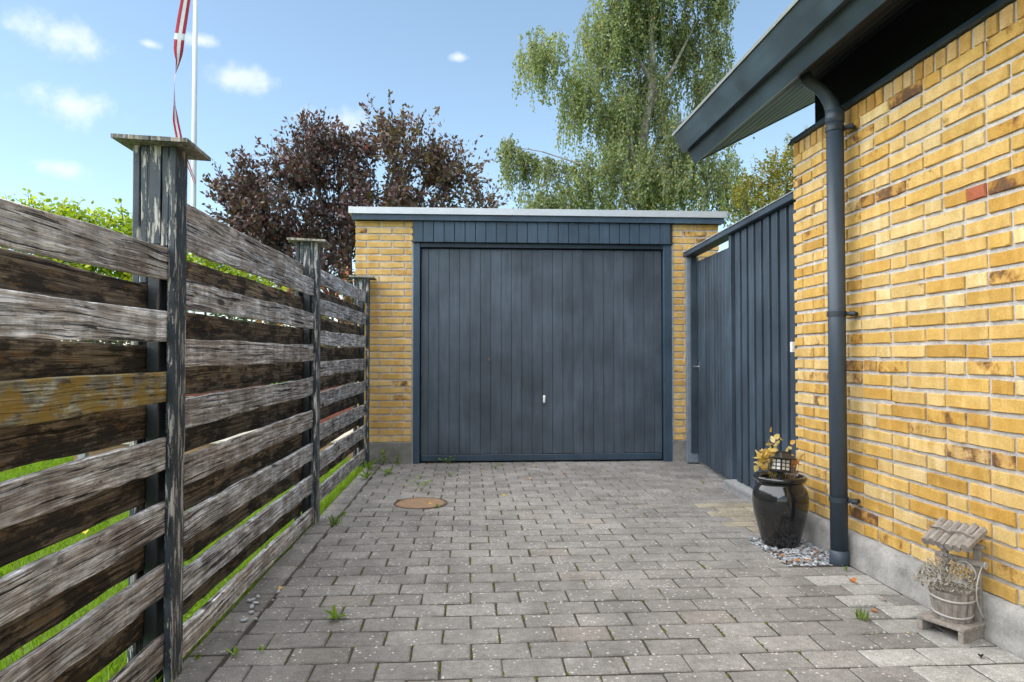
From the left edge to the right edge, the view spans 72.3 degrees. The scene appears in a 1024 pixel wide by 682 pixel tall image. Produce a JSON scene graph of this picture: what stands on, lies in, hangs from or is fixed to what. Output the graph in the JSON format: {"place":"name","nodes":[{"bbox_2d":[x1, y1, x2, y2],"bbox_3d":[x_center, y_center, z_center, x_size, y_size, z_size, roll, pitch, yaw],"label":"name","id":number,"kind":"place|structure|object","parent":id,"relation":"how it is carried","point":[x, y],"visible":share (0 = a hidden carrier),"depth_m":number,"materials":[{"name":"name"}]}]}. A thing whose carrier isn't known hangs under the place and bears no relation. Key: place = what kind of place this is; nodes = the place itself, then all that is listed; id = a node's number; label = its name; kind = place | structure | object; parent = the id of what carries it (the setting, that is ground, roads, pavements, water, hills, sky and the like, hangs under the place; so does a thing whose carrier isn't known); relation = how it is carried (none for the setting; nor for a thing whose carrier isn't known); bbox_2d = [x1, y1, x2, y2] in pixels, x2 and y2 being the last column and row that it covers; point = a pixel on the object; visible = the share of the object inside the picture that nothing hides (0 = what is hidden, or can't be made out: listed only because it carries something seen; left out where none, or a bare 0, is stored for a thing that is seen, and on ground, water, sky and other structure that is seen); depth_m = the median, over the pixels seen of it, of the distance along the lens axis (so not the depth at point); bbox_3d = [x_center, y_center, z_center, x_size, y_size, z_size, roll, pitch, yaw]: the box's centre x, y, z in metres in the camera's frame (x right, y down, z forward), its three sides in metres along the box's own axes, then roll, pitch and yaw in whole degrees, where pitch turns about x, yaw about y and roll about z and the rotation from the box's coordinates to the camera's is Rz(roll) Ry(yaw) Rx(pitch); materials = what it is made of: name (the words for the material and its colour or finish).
{"place":"outdoors","nodes":[
{"label":"outdoors","id":0,"kind":"place"},
{"bbox_2d":[0,360,420,681],"bbox_3d":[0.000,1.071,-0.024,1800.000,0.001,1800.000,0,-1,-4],"label":"lawn ground","id":1,"kind":"structure","parent":0,"point":[72,619],"depth_m":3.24,"materials":[{"name":"plant"}]},
{"bbox_2d":[1,188,132,344],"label":"lime shrub","id":2,"kind":"object","parent":1,"relation":"on","point":[69,212],"visible":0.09,"depth_m":7.18,"materials":[{"name":"green plant"}]},
{"bbox_2d":[78,452,88,458],"bbox_3d":[-4.182,0.893,6.837,0.074,0.670,0.074,0,-1,-4],"label":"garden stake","id":3,"kind":"object","parent":1,"relation":"on","point":[83,455],"visible":0.04,"depth_m":6.80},
{"bbox_2d":[0,133,376,681],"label":"board fence","id":4,"kind":"object","parent":1,"relation":"on","point":[60,399],"visible":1,"depth_m":2.21,"materials":[{"name":"brown wood"}]},
{"bbox_2d":[189,0,197,312],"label":"flagpole","id":5,"kind":"object","parent":1,"relation":"on","point":[194,97],"visible":0.47,"depth_m":15.19,"materials":[{"name":"white metal"}]},
{"bbox_2d":[173,0,195,183],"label":"pennant","id":6,"kind":"object","parent":5,"relation":"hanging from","point":[181,25],"visible":0.86,"depth_m":15.14,"materials":[{"name":"red fabric"}]},
{"bbox_2d":[67,310,345,385],"bbox_3d":[-11.167,0.255,16.893,18.666,2.492,3.098,0,-1,-4],"label":"garden hedge","id":7,"kind":"object","parent":1,"relation":"on","point":[215,314],"visible":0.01,"depth_m":16.68,"materials":[{"name":"green plant"}]},
{"bbox_2d":[74,428,352,459],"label":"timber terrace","id":8,"kind":"structure","parent":1,"relation":"on","point":[123,445],"depth_m":7.07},
{"bbox_2d":[187,251,286,392],"bbox_3d":[-3.209,0.005,7.715,1.451,2.493,0.966,0,-1,-4],"label":"lime shrub","id":9,"kind":"object","parent":1,"relation":"on","point":[191,257],"visible":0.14,"depth_m":7.64,"materials":[{"name":"green plant"}]},
{"bbox_2d":[185,384,352,423],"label":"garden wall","id":10,"kind":"structure","parent":1,"relation":"on","point":[321,420],"depth_m":8.58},
{"bbox_2d":[256,266,354,418],"bbox_3d":[-2.812,0.067,10.804,2.608,2.517,1.519,0,-1,-4],"label":"flower bush","id":11,"kind":"object","parent":1,"relation":"on","point":[322,316],"visible":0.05,"depth_m":10.74,"materials":[{"name":"green plant"}]},
{"bbox_2d":[200,88,515,384],"bbox_3d":[-3.102,-1.778,14.149,6.395,6.443,3.270,0,-1,-4],"label":"purple plum tree","id":12,"kind":"object","parent":1,"relation":"on","point":[247,195],"visible":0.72,"depth_m":13.82,"materials":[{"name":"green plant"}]},
{"bbox_2d":[494,0,766,227],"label":"weeping birch tree","id":13,"kind":"object","parent":1,"relation":"on","point":[627,149],"visible":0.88,"depth_m":22.01,"materials":[{"name":"green plant"}]},
{"bbox_2d":[717,125,808,225],"bbox_3d":[6.894,-2.072,18.480,2.845,7.140,2.240,0,-1,-4],"label":"autumn tree","id":14,"kind":"object","parent":1,"relation":"on","point":[772,186],"visible":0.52,"depth_m":18.36,"materials":[{"name":"green plant"}]},
{"bbox_2d":[672,0,1023,659],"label":"brick house","id":15,"kind":"structure","parent":1,"relation":"on","point":[908,171],"depth_m":3.09,"materials":[{"name":"brick"}]},
{"bbox_2d":[0,0,814,346],"label":"sky","id":16,"kind":"structure","parent":0,"point":[74,74],"materials":[{"name":"blue"}]},
{"bbox_2d":[163,459,1023,681],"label":"driveway","id":17,"kind":"structure","parent":0,"point":[806,611],"depth_m":2.98,"materials":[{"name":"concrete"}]},
{"bbox_2d":[225,646,239,656],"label":"weed","id":18,"kind":"object","parent":17,"relation":"on","point":[236,651],"visible":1,"depth_m":2.41,"materials":[{"name":"green plant"}]},
{"bbox_2d":[323,603,347,619],"bbox_3d":[-0.694,1.059,2.718,0.095,0.047,0.091,0,-1,16],"label":"weed","id":19,"kind":"object","parent":17,"relation":"on","point":[334,613],"visible":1,"depth_m":2.74,"materials":[{"name":"green plant"}]},
{"bbox_2d":[329,515,342,525],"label":"weed","id":20,"kind":"object","parent":17,"relation":"on","point":[336,521],"visible":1,"depth_m":4.24,"materials":[{"name":"green plant"}]},
{"bbox_2d":[359,469,373,478],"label":"weed","id":21,"kind":"object","parent":17,"relation":"on","point":[366,475],"visible":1,"depth_m":5.85,"materials":[{"name":"green plant"}]},
{"bbox_2d":[362,459,377,469],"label":"weed","id":22,"kind":"object","parent":17,"relation":"on","point":[368,465],"visible":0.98,"depth_m":6.32,"materials":[{"name":"green plant"}]},
{"bbox_2d":[379,449,388,464],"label":"weed","id":23,"kind":"object","parent":17,"relation":"on","point":[384,456],"visible":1,"depth_m":6.62,"materials":[{"name":"green plant"}]},
{"bbox_2d":[379,467,394,473],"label":"weed","id":24,"kind":"object","parent":17,"relation":"on","point":[387,472],"visible":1,"depth_m":6.08,"materials":[{"name":"green plant"}]},
{"bbox_2d":[393,455,400,464],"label":"weed","id":25,"kind":"object","parent":17,"relation":"on","point":[397,462],"visible":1,"depth_m":6.62,"materials":[{"name":"green plant"}]},
{"bbox_2d":[394,497,447,509],"bbox_3d":[-0.637,1.147,4.896,0.382,0.036,0.382,0,-1,-4],"label":"manhole cover","id":26,"kind":"object","parent":17,"relation":"on","point":[417,503],"visible":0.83,"depth_m":4.87,"materials":[{"name":"metal"}]},
{"bbox_2d":[411,476,432,490],"bbox_3d":[-0.693,1.098,5.362,0.184,0.096,0.202,0,-1,-4],"label":"weed","id":27,"kind":"object","parent":17,"relation":"on","point":[421,487],"visible":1,"depth_m":5.36,"materials":[{"name":"green plant"}]},
{"bbox_2d":[348,206,726,464],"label":"garage","id":28,"kind":"structure","parent":17,"relation":"on","point":[500,334],"depth_m":6.83,"materials":[{"name":"yellow brick"}]},
{"bbox_2d":[421,248,661,461],"bbox_3d":[0.300,0.131,6.838,2.368,2.062,0.089,0,-1,-4],"label":"door","id":29,"kind":"structure","parent":28,"relation":"in","point":[527,354],"depth_m":6.84,"materials":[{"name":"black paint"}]},
{"bbox_2d":[286,484,808,681],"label":"joint moss","id":30,"kind":"object","parent":17,"relation":"on","point":[567,673],"visible":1,"depth_m":3.03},
{"bbox_2d":[683,189,797,503],"bbox_3d":[1.740,0.140,5.446,0.178,2.053,2.668,0,-1,0],"label":"fence","id":31,"kind":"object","parent":17,"relation":"on","point":[741,358],"depth_m":5.24,"materials":[{"name":"paint"}]},
{"bbox_2d":[790,342,794,351],"bbox_3d":[1.688,0.037,4.218,0.019,0.062,0.026,0,-1,-4],"label":"corner plate","id":32,"kind":"object","parent":31,"relation":"attached to","point":[792,346],"visible":1,"depth_m":4.21,"materials":[{"name":"white plastic"}]},
{"bbox_2d":[748,536,831,566],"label":"gravel","id":33,"kind":"structure","parent":17,"relation":"on","point":[806,549],"depth_m":3.65,"materials":[{"name":"grey gravel"}]},
{"bbox_2d":[752,471,808,548],"bbox_3d":[1.476,0.931,3.854,0.295,0.386,0.295,0,-1,-4],"label":"plant pot","id":34,"kind":"object","parent":33,"relation":"on","point":[780,508],"visible":0.92,"depth_m":3.75,"materials":[{"name":"black ceramic"}]},
{"bbox_2d":[752,427,802,478],"bbox_3d":[1.456,0.631,3.872,0.309,0.314,0.192,0,-1,-4],"label":"dried flower plant","id":35,"kind":"object","parent":34,"relation":"on","point":[764,453],"visible":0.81,"depth_m":3.84,"materials":[{"name":"yellow plant"}]},
{"bbox_2d":[769,451,796,478],"bbox_3d":[1.462,0.757,3.824,0.116,0.309,0.116,11,-10,-27],"label":"solar lantern","id":36,"kind":"object","parent":34,"relation":"in","point":[781,460],"visible":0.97,"depth_m":3.81,"materials":[{"name":"black plastic"}]},
{"bbox_2d":[854,605,868,620],"bbox_3d":[1.364,1.061,2.731,0.052,0.051,0.046,-1,-2,33],"label":"weed","id":37,"kind":"object","parent":17,"relation":"on","point":[862,614],"visible":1,"depth_m":2.73,"materials":[{"name":"green plant"}]},
{"bbox_2d":[916,517,988,643],"bbox_3d":[1.642,0.879,2.607,0.160,0.412,0.188,1,-1,-28],"label":"wishing well planter","id":38,"kind":"object","parent":17,"relation":"on","point":[958,611],"visible":0.97,"depth_m":2.58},
{"bbox_2d":[911,552,979,593],"bbox_3d":[1.609,0.852,2.614,0.185,0.127,0.227,1,-1,-28],"label":"dried heather","id":39,"kind":"object","parent":38,"relation":"in","point":[930,573],"visible":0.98,"depth_m":2.60,"materials":[{"name":"beige plant"}]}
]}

